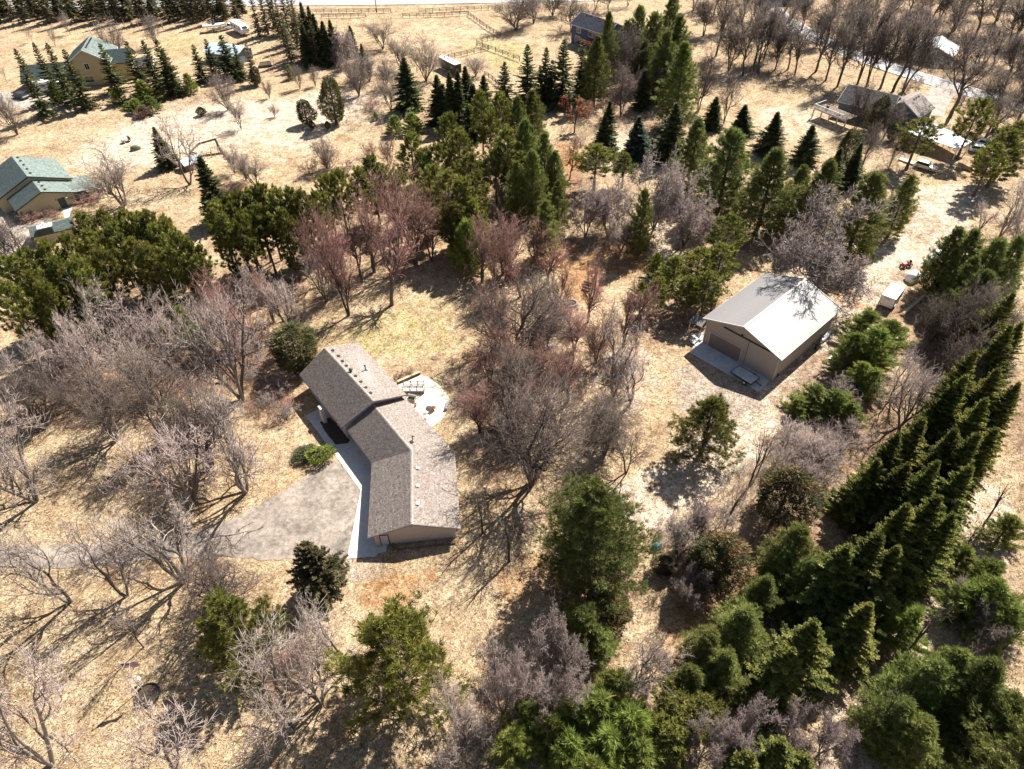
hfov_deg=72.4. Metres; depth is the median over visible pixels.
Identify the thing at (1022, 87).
bare tree
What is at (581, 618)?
white pine
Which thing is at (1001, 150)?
red pine
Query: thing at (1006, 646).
dead tree
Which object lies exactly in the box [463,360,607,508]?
bare tree
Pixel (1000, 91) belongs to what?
bare tree
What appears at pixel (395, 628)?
red pine
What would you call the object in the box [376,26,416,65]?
bare tree
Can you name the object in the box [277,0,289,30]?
spruce
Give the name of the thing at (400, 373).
bare shrub
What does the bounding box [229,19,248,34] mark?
camper trailer
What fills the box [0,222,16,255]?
bare tree
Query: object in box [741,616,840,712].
fir
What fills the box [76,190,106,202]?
bare shrub
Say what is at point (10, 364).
bare tree
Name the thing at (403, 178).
red pine
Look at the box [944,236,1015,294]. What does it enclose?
white pine
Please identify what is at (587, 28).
blue house
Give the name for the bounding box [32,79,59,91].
motor home
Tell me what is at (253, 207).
red pine
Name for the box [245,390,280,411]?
bare shrub
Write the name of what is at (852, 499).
fir
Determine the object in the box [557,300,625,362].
maple tree
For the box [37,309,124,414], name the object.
bare tree
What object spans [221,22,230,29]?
pickup truck
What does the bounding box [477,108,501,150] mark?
red pine
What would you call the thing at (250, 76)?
juniper
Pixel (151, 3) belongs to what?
spruce
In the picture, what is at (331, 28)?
spruce
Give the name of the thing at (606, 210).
bare tree
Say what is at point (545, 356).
maple tree
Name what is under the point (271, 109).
bare tree
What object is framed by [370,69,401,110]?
bare tree
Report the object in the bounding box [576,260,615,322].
maple tree
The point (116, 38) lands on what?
bare tree
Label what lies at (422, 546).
garden edging
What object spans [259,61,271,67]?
raised bed
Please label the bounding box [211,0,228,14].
spruce
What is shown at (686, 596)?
bare tree
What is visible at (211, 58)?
spruce
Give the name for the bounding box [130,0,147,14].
spruce
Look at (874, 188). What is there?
white pine
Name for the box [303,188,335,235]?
red pine
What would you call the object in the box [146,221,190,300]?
red pine
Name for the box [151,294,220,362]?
bare tree
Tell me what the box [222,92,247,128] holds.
bare tree
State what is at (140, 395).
bare tree
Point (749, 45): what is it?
bare tree
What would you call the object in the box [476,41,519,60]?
rail fence
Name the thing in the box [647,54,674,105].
bare tree
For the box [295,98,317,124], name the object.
juniper
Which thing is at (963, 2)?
bare tree
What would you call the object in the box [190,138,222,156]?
raised plot
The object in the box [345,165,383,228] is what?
red pine
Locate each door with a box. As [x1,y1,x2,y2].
[57,197,68,208]
[379,534,389,544]
[707,331,742,361]
[743,342,777,379]
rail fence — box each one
[303,8,390,12]
[320,13,365,17]
[402,11,466,16]
[416,45,487,70]
[418,4,502,11]
[468,11,500,36]
[476,33,499,41]
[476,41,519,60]
[484,71,498,83]
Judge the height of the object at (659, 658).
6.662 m
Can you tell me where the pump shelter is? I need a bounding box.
[28,217,75,241]
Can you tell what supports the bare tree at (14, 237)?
on the ground at (450, 36)
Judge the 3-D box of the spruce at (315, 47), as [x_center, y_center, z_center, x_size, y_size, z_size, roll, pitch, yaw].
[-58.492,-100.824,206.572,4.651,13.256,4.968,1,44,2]
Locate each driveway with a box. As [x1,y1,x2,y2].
[0,90,64,108]
[0,210,30,255]
[0,461,359,567]
[924,84,959,116]
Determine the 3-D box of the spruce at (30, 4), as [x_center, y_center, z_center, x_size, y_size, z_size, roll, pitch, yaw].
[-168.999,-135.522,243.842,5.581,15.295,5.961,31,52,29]
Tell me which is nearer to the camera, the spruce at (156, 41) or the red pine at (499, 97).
the red pine at (499, 97)
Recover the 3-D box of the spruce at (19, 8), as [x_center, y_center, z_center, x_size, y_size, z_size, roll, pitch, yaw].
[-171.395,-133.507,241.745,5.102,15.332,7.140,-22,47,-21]
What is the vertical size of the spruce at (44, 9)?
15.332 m
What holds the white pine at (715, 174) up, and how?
on the ground at (450, 36)
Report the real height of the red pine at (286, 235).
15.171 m
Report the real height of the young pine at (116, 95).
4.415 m
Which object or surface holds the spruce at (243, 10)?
on the ground at (450, 36)
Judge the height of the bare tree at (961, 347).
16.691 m
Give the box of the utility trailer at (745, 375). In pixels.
[730,365,761,385]
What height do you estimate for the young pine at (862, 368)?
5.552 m
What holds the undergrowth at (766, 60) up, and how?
on the ground at (450, 36)
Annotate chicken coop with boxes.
[179,154,198,170]
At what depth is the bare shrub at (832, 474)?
92.64 m
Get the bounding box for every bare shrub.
[13,212,39,222]
[39,206,61,218]
[68,191,102,207]
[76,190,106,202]
[133,105,151,117]
[203,180,238,189]
[223,179,243,193]
[237,367,263,385]
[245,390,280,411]
[252,666,282,709]
[258,371,292,400]
[268,674,299,705]
[269,401,301,419]
[270,648,298,675]
[278,633,309,671]
[296,157,320,177]
[317,148,340,168]
[340,158,353,174]
[357,92,383,108]
[358,142,378,157]
[377,129,396,166]
[392,369,406,378]
[406,364,414,375]
[457,264,478,279]
[478,396,501,421]
[488,377,512,395]
[494,428,514,447]
[567,133,583,151]
[573,100,597,118]
[588,338,615,355]
[595,353,629,376]
[601,100,618,116]
[748,63,763,71]
[755,443,799,468]
[762,414,809,444]
[783,71,800,79]
[784,425,825,458]
[794,458,834,483]
[799,428,857,466]
[799,437,852,471]
[807,461,846,491]
[828,415,884,453]
[829,370,862,400]
[897,80,912,95]
[909,75,926,87]
[953,91,968,103]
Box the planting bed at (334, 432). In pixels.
[320,417,349,444]
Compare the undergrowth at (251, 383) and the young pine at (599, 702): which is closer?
the young pine at (599, 702)
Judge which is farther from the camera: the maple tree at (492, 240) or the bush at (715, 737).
the maple tree at (492, 240)
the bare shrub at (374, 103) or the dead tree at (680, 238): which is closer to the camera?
the dead tree at (680, 238)
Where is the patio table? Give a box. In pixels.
[428,400,436,406]
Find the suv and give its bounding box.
[11,91,28,99]
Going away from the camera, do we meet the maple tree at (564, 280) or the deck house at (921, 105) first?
the maple tree at (564, 280)
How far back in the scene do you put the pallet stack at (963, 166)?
157.64 m
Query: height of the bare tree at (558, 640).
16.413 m
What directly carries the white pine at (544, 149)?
on the ground at (450, 36)
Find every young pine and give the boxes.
[47,82,64,103]
[105,87,130,104]
[119,101,141,110]
[126,98,142,113]
[129,79,164,103]
[141,95,162,113]
[154,324,189,353]
[167,304,203,338]
[181,73,198,93]
[184,325,216,360]
[284,64,295,78]
[372,111,379,119]
[385,114,406,136]
[401,111,426,132]
[444,227,472,264]
[446,216,487,276]
[484,711,539,768]
[503,694,551,757]
[521,702,575,768]
[537,723,596,768]
[544,683,598,763]
[552,747,629,768]
[559,715,637,768]
[572,679,618,764]
[584,664,648,724]
[594,696,659,768]
[616,729,681,768]
[627,280,647,301]
[642,252,663,277]
[652,254,695,287]
[779,394,813,421]
[785,380,837,418]
[803,387,855,425]
[815,609,876,665]
[821,330,872,381]
[821,398,872,430]
[833,306,887,352]
[836,360,875,393]
[839,324,900,372]
[847,366,891,403]
[870,318,919,366]
[872,595,933,662]
[928,576,990,637]
[935,569,1023,644]
[941,542,978,577]
[950,554,1008,583]
[963,600,1023,657]
[971,511,1023,554]
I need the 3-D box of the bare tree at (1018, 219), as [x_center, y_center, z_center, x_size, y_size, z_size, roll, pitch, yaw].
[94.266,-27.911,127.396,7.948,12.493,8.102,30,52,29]
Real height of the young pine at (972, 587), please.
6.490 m
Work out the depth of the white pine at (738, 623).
72.73 m
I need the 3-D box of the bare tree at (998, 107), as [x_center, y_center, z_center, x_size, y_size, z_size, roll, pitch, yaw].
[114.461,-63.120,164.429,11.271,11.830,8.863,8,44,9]
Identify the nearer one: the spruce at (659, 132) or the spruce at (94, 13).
the spruce at (659, 132)
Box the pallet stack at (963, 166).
[957,162,971,170]
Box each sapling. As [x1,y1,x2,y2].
[23,25,32,41]
[42,25,55,45]
[56,10,70,33]
[98,596,143,647]
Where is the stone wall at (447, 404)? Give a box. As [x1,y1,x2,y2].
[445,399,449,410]
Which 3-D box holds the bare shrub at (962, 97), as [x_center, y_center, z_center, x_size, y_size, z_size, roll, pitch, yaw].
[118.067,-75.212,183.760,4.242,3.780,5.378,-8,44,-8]
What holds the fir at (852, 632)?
on the ground at (450, 36)
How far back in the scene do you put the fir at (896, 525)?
74.30 m
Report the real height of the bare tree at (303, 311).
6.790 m
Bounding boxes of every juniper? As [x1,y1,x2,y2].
[195,107,206,115]
[248,66,260,84]
[290,443,318,464]
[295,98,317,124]
[308,120,315,128]
[316,75,345,123]
[324,121,329,128]
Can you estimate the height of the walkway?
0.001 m
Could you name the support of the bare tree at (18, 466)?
on the ground at (450, 36)
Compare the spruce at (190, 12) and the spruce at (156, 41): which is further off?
the spruce at (190, 12)
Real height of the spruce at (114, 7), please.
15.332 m
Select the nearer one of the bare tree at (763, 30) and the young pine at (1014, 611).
the young pine at (1014, 611)
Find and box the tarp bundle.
[130,145,140,150]
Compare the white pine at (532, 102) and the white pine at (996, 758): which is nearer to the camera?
the white pine at (996, 758)
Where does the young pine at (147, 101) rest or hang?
on the ground at (450, 36)
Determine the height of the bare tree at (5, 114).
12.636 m
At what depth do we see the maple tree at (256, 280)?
117.05 m
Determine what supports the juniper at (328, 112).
on the ground at (450, 36)
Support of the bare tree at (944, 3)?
on the ground at (450, 36)
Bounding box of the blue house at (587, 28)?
[569,12,639,53]
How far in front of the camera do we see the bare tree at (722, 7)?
223.33 m
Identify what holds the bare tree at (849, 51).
on the ground at (450, 36)
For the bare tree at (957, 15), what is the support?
on the ground at (450, 36)
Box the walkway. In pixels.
[62,204,75,217]
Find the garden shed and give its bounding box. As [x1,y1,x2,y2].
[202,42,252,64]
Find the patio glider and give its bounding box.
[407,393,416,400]
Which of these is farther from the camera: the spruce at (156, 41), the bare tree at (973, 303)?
the spruce at (156, 41)
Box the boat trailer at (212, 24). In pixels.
[202,21,225,31]
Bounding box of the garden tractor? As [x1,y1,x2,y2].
[899,259,912,268]
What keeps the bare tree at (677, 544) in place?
on the ground at (450, 36)
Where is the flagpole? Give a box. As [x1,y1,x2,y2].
[118,661,141,688]
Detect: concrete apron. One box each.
[306,406,386,558]
[689,332,769,390]
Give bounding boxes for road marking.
[257,0,587,5]
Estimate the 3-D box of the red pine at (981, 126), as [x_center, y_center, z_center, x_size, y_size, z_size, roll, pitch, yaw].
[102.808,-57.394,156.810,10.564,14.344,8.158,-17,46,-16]
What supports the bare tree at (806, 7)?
on the ground at (450, 36)
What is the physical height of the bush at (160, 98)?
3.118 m
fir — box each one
[285,540,350,620]
[713,747,761,768]
[725,726,799,768]
[733,645,806,734]
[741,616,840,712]
[775,543,858,630]
[790,530,888,637]
[791,748,815,768]
[820,457,886,531]
[820,601,882,683]
[835,430,904,507]
[843,501,922,601]
[846,461,912,539]
[847,414,927,481]
[857,493,946,613]
[867,544,905,631]
[884,459,941,521]
[890,508,961,610]
[902,349,978,431]
[902,384,954,457]
[908,373,969,456]
[912,426,964,490]
[914,431,981,549]
[924,396,989,451]
[928,463,976,563]
[937,324,1014,390]
[940,291,1016,367]
[941,321,1001,374]
[956,367,1002,422]
[960,426,1001,519]
[978,381,1021,478]
[991,321,1023,400]
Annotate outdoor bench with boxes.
[401,380,424,393]
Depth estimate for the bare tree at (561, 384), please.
95.50 m
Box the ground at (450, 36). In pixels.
[0,0,1023,768]
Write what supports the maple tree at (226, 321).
on the ground at (450, 36)
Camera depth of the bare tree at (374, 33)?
217.90 m
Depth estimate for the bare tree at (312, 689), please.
67.67 m
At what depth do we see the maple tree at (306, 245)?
122.92 m
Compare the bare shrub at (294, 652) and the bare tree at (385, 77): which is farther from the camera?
the bare tree at (385, 77)
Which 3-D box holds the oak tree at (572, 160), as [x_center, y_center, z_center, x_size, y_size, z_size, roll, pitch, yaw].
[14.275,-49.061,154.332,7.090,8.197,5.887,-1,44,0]
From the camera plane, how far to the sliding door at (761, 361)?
108.31 m
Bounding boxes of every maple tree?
[184,260,247,309]
[193,284,227,343]
[198,288,241,341]
[218,297,257,347]
[246,268,283,322]
[287,210,326,282]
[292,197,364,315]
[309,206,342,291]
[328,189,368,282]
[349,185,393,272]
[350,149,442,265]
[370,188,420,305]
[385,172,411,242]
[390,176,450,262]
[421,190,462,244]
[442,365,502,433]
[464,315,525,390]
[465,210,499,282]
[468,277,514,336]
[471,205,537,269]
[471,213,513,270]
[478,330,543,418]
[482,237,523,301]
[489,229,522,297]
[509,372,547,438]
[518,287,580,351]
[519,326,559,396]
[523,214,554,274]
[537,231,572,279]
[539,339,586,400]
[542,259,583,310]
[548,290,599,348]
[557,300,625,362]
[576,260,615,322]
[613,273,662,347]
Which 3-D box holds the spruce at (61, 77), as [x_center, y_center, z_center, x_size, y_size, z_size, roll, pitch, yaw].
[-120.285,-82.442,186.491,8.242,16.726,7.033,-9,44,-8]
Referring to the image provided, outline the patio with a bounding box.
[398,375,449,425]
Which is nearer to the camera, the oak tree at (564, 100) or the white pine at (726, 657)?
the white pine at (726, 657)
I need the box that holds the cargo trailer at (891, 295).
[878,282,905,309]
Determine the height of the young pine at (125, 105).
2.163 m
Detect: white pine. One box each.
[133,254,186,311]
[500,159,530,221]
[501,95,530,148]
[503,117,538,189]
[509,148,550,221]
[515,89,546,140]
[525,199,564,260]
[529,130,565,197]
[529,472,662,619]
[543,149,569,200]
[549,179,571,228]
[553,597,603,666]
[571,621,622,669]
[578,34,613,104]
[579,52,596,94]
[596,10,622,73]
[612,19,636,70]
[619,4,648,68]
[622,187,656,256]
[625,39,655,89]
[632,10,665,78]
[647,28,678,102]
[650,40,699,125]
[653,13,695,84]
[657,661,713,714]
[659,0,681,31]
[668,117,720,194]
[674,623,738,690]
[684,126,755,221]
[695,643,754,704]
[701,593,773,671]
[730,146,807,241]
[736,572,788,621]
[752,543,798,592]
[753,521,824,580]
[769,556,820,618]
[773,163,812,226]
[777,157,844,242]
[828,169,891,268]
[846,685,922,768]
[857,649,959,727]
[857,705,954,768]
[874,174,920,239]
[880,643,978,728]
[907,225,965,292]
[916,652,1012,740]
[918,227,987,300]
[926,690,1023,768]
[929,268,1001,343]
[931,255,981,313]
[936,684,1023,766]
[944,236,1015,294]
[985,234,1023,301]
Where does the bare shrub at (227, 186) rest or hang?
on the ground at (450, 36)
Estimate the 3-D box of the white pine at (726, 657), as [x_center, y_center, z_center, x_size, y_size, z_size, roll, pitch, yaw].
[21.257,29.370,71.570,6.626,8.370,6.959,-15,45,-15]
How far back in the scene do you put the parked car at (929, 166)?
157.41 m
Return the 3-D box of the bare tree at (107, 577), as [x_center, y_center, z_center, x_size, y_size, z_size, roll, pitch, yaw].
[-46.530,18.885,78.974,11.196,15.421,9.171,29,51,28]
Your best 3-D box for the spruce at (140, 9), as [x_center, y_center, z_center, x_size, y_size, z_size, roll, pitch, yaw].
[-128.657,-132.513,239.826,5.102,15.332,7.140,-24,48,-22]
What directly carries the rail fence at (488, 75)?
on the ground at (450, 36)
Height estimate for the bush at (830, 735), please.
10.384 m
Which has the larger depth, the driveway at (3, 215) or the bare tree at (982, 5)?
the bare tree at (982, 5)
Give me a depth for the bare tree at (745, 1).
233.16 m
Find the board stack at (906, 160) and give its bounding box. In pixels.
[898,158,914,164]
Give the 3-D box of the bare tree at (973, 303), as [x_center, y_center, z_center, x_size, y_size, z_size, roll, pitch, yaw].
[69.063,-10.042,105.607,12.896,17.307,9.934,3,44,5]
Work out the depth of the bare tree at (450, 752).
64.51 m
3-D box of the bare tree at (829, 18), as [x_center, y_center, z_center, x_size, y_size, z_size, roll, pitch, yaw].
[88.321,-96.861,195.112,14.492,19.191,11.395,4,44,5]
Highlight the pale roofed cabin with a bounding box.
[913,36,958,65]
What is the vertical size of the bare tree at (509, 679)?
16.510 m
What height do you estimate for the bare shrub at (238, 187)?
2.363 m
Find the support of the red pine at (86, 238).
on the ground at (450, 36)
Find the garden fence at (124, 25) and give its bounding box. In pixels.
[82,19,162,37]
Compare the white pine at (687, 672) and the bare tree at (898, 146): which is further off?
the bare tree at (898, 146)
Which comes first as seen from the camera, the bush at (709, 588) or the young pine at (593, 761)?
the young pine at (593, 761)
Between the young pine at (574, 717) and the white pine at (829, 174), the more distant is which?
the white pine at (829, 174)
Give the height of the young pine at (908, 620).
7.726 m
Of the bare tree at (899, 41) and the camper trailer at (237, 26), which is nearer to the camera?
the bare tree at (899, 41)
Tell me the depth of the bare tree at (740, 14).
203.18 m
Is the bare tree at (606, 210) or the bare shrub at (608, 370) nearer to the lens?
the bare shrub at (608, 370)
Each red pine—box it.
[0,252,43,315]
[0,279,55,363]
[9,243,63,287]
[18,268,81,340]
[34,237,82,309]
[34,278,85,355]
[42,256,98,334]
[56,229,102,306]
[63,251,114,333]
[68,210,116,286]
[78,225,123,306]
[83,243,132,317]
[88,206,135,287]
[98,218,145,300]
[112,206,148,259]
[114,235,161,308]
[121,210,161,255]
[132,208,174,279]
[135,240,175,308]
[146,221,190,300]
[156,215,196,295]
[156,229,211,310]
[172,240,219,298]
[190,585,289,702]
[199,197,239,276]
[213,210,253,284]
[214,190,251,271]
[230,188,265,265]
[231,208,269,283]
[239,185,271,262]
[243,199,280,273]
[250,182,283,260]
[262,185,294,266]
[273,206,305,279]
[278,185,315,263]
[288,186,324,264]
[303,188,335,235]
[311,172,344,242]
[320,588,478,748]
[323,166,355,237]
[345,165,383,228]
[356,151,388,223]
[371,162,398,221]
[383,169,414,228]
[393,130,426,185]
[406,146,434,194]
[413,162,451,231]
[419,141,455,196]
[425,168,470,245]
[433,110,465,174]
[436,199,475,260]
[442,125,475,174]
[442,174,484,237]
[452,151,488,191]
[453,197,493,248]
[461,168,492,238]
[468,88,497,154]
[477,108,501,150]
[478,146,512,205]
[488,90,512,141]
[490,123,527,194]
[570,142,617,189]
[610,150,639,187]
[638,275,669,313]
[640,710,690,768]
[651,675,700,736]
[666,392,746,470]
[669,274,707,318]
[675,246,720,299]
[676,679,729,745]
[687,268,728,315]
[698,240,740,293]
[703,212,751,265]
[894,115,944,169]
[951,96,999,158]
[968,142,1013,196]
[973,126,1023,186]
[989,119,1023,174]
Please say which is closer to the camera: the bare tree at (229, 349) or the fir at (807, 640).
the fir at (807, 640)
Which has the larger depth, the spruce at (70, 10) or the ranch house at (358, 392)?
the spruce at (70, 10)
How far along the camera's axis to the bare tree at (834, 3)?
219.04 m
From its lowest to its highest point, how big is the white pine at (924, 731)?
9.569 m
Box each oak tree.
[559,95,570,118]
[562,142,586,178]
[566,96,595,132]
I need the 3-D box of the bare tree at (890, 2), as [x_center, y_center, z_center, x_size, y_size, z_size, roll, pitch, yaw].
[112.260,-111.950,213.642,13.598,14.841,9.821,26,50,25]
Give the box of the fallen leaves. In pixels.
[0,126,1023,768]
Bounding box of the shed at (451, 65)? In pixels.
[439,55,460,73]
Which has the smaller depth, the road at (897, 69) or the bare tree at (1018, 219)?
the bare tree at (1018, 219)
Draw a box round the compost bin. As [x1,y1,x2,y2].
[651,542,660,550]
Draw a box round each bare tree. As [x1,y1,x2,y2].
[0,89,30,134]
[0,212,35,258]
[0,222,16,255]
[0,349,47,413]
[0,357,70,429]
[0,376,64,513]
[0,520,78,622]
[0,633,90,768]
[13,327,70,396]
[24,309,100,377]
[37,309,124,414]
[37,340,139,442]
[40,498,158,597]
[61,269,124,362]
[62,135,141,208]
[83,482,202,591]
[85,276,142,332]
[90,10,125,47]
[91,319,172,399]
[92,286,156,384]
[94,405,226,516]
[95,335,226,449]
[96,663,218,768]
[103,300,181,374]
[135,282,185,340]
[138,366,247,466]
[140,8,165,44]
[140,107,208,184]
[147,530,266,643]
[151,276,269,402]
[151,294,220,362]
[180,370,290,494]
[203,67,235,109]
[210,593,340,768]
[211,139,238,171]
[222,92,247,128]
[225,144,252,179]
[225,148,270,185]
[229,262,261,307]
[247,269,301,322]
[259,79,271,97]
[261,611,354,715]
[267,103,279,116]
[280,589,365,685]
[283,295,309,324]
[287,64,304,87]
[297,246,353,302]
[308,64,320,85]
[308,123,338,168]
[326,27,343,53]
[329,24,359,66]
[334,47,363,81]
[338,55,375,94]
[348,43,378,80]
[357,9,399,48]
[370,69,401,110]
[373,52,399,87]
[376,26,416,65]
[404,25,445,80]
[427,690,484,768]
[428,669,499,748]
[453,336,562,438]
[459,256,594,365]
[461,54,489,75]
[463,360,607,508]
[467,624,534,731]
[489,169,512,210]
[490,0,545,29]
[513,591,595,690]
[521,0,546,23]
[523,364,592,430]
[532,664,593,739]
[539,0,567,15]
[545,0,587,30]
[562,180,608,238]
[567,389,646,464]
[575,295,649,407]
[576,380,646,450]
[586,174,635,251]
[594,346,658,408]
[595,420,664,473]
[596,56,637,116]
[600,0,615,9]
[602,199,642,257]
[605,19,651,87]
[606,626,693,700]
[609,137,685,227]
[627,64,655,99]
[634,26,663,68]
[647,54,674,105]
[654,161,721,246]
[663,509,703,577]
[670,559,711,613]
[681,485,736,557]
[685,0,718,35]
[687,39,726,110]
[707,7,751,70]
[710,0,740,55]
[711,0,747,17]
[713,66,743,123]
[726,11,768,75]
[729,0,763,55]
[735,1,787,66]
[737,0,753,16]
[742,0,780,17]
[748,0,786,62]
[751,180,897,309]
[752,4,792,59]
[761,20,790,69]
[777,14,802,69]
[778,0,806,46]
[782,16,824,76]
[789,0,817,28]
[804,0,838,43]
[808,2,851,71]
[810,18,850,80]
[818,0,851,22]
[822,4,879,86]
[835,0,876,35]
[840,74,885,129]
[841,0,876,16]
[842,1,900,84]
[857,8,905,86]
[857,116,889,164]
[860,354,946,428]
[861,0,904,32]
[875,7,933,88]
[875,97,913,135]
[881,0,910,13]
[884,347,934,406]
[885,128,917,165]
[886,11,952,91]
[889,9,950,91]
[894,5,924,46]
[896,0,935,36]
[901,0,934,16]
[913,0,960,22]
[916,283,975,342]
[917,4,949,40]
[925,313,1023,386]
[927,276,1019,348]
[932,274,1015,362]
[936,18,1013,117]
[942,0,975,30]
[945,0,974,38]
[955,27,988,56]
[960,26,995,72]
[970,0,1006,33]
[974,200,1002,228]
[976,0,1017,34]
[977,66,1023,132]
[979,24,1005,58]
[984,22,1014,68]
[984,91,1023,137]
[992,0,1023,42]
[996,31,1023,85]
[996,279,1023,329]
[998,179,1023,236]
[1001,27,1023,68]
[1003,69,1023,120]
[1007,202,1023,250]
[1008,55,1023,93]
[1008,173,1023,221]
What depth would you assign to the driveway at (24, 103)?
194.62 m
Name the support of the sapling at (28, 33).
on the ground at (450, 36)
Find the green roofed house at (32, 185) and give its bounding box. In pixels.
[0,156,99,220]
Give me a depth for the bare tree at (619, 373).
100.45 m
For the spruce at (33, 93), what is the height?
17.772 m
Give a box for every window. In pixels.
[83,63,90,69]
[83,76,94,82]
[575,35,579,44]
[588,31,595,38]
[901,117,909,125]
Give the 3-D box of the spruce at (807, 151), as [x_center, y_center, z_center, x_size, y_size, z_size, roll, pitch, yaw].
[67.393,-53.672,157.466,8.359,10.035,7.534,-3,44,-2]
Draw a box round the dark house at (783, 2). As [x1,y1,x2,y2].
[764,0,797,5]
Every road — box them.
[9,0,595,7]
[758,1,1023,109]
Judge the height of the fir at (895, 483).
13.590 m
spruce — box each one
[0,0,11,14]
[0,0,17,18]
[0,5,10,22]
[10,0,32,22]
[11,0,26,12]
[13,47,61,119]
[18,0,40,13]
[23,0,40,18]
[32,43,64,105]
[33,0,51,15]
[35,0,57,22]
[44,42,79,108]
[47,0,66,18]
[48,0,65,15]
[59,0,79,15]
[60,0,80,22]
[61,49,102,114]
[72,0,91,18]
[80,0,93,14]
[85,0,107,22]
[96,0,112,18]
[97,43,128,95]
[103,0,126,22]
[105,0,121,14]
[116,0,133,16]
[119,0,136,18]
[123,41,158,97]
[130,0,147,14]
[132,0,149,21]
[139,40,165,93]
[143,0,161,12]
[145,0,161,18]
[150,126,183,173]
[153,0,176,22]
[153,39,186,97]
[159,50,188,98]
[162,0,175,14]
[168,0,186,18]
[174,0,186,13]
[181,0,199,22]
[188,0,202,15]
[189,44,212,84]
[193,0,209,18]
[194,155,232,228]
[199,0,221,22]
[200,0,216,15]
[203,39,224,78]
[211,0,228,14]
[214,35,247,80]
[216,0,230,19]
[229,0,244,19]
[230,0,247,14]
[232,44,249,81]
[244,40,261,84]
[248,0,265,36]
[257,0,271,34]
[264,0,274,26]
[266,0,280,34]
[272,0,293,44]
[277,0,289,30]
[278,12,299,61]
[284,0,298,44]
[289,0,298,27]
[289,5,301,53]
[297,15,308,60]
[298,2,312,59]
[298,23,321,68]
[304,5,311,40]
[307,20,323,66]
[308,13,330,66]
[318,20,336,67]
[327,19,347,64]
[347,26,358,56]
[358,43,372,78]
[390,56,427,115]
[423,74,443,126]
[431,83,445,128]
[432,70,463,128]
[453,70,467,126]
[458,84,485,146]
[460,66,474,105]
[478,75,493,112]
[491,62,516,116]
[511,44,547,110]
[531,67,543,101]
[535,47,555,106]
[544,38,579,113]
[545,60,560,108]
[569,40,587,95]
[586,115,620,160]
[602,99,620,155]
[618,116,656,165]
[627,71,653,112]
[648,101,687,167]
[650,116,668,151]
[700,96,725,133]
[728,104,760,137]
[745,111,788,158]
[786,124,823,167]
[824,147,849,196]
[841,141,865,190]
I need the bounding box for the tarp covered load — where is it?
[904,270,920,283]
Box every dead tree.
[468,484,489,533]
[494,511,514,561]
[671,515,694,553]
[677,219,693,249]
[724,485,748,528]
[748,422,775,487]
[756,430,778,478]
[867,679,911,730]
[900,593,966,658]
[957,515,996,558]
[967,629,990,652]
[986,476,1022,520]
[1003,625,1023,649]
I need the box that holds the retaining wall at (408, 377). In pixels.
[397,371,420,383]
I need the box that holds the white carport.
[914,123,971,159]
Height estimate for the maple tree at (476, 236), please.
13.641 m
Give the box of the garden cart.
[121,136,130,142]
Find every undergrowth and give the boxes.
[0,246,311,432]
[292,204,650,706]
[322,67,1023,761]
[494,0,1022,132]
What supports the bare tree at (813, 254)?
on the ground at (450, 36)
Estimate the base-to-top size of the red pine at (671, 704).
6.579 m
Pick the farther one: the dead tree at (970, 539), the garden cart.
the garden cart
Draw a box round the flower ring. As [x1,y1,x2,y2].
[134,682,160,707]
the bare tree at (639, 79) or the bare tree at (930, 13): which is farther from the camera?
the bare tree at (930, 13)
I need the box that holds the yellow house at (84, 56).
[19,35,156,91]
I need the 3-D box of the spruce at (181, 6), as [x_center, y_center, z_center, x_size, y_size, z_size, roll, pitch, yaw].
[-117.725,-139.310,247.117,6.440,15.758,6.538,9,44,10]
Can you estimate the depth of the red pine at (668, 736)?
66.36 m
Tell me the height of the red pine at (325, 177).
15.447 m
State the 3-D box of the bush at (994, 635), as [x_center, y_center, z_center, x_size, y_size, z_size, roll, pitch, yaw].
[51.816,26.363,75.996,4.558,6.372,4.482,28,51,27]
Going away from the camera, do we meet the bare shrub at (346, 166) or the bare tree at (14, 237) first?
the bare tree at (14, 237)
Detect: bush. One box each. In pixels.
[134,106,147,116]
[152,90,165,101]
[303,444,336,465]
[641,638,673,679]
[683,568,714,612]
[684,708,731,768]
[720,691,788,764]
[765,692,822,756]
[796,703,863,767]
[941,572,995,621]
[958,600,1013,648]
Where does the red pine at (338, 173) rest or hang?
on the ground at (450, 36)
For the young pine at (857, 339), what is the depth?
107.36 m
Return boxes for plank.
[900,296,923,314]
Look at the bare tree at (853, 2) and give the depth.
215.90 m
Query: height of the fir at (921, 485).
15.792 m
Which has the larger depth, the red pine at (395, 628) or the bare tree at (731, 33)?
the bare tree at (731, 33)
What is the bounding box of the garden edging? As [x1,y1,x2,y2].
[392,542,454,550]
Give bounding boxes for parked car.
[913,159,937,171]
[969,143,982,152]
[976,137,991,145]
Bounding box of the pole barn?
[687,273,841,380]
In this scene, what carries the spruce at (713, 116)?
on the ground at (450, 36)
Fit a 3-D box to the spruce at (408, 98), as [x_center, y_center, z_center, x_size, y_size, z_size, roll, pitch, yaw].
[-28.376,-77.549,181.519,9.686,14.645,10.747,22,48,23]
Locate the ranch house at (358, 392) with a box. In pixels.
[299,342,459,545]
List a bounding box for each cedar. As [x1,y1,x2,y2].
[265,320,319,374]
[581,584,635,636]
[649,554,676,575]
[681,537,730,591]
[692,528,755,597]
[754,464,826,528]
[836,127,864,165]
[862,94,891,130]
[886,120,902,141]
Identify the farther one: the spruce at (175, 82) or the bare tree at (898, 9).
the bare tree at (898, 9)
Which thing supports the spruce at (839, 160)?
on the ground at (450, 36)
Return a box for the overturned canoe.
[820,329,830,342]
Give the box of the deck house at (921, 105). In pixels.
[811,84,934,130]
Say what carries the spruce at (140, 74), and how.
on the ground at (450, 36)

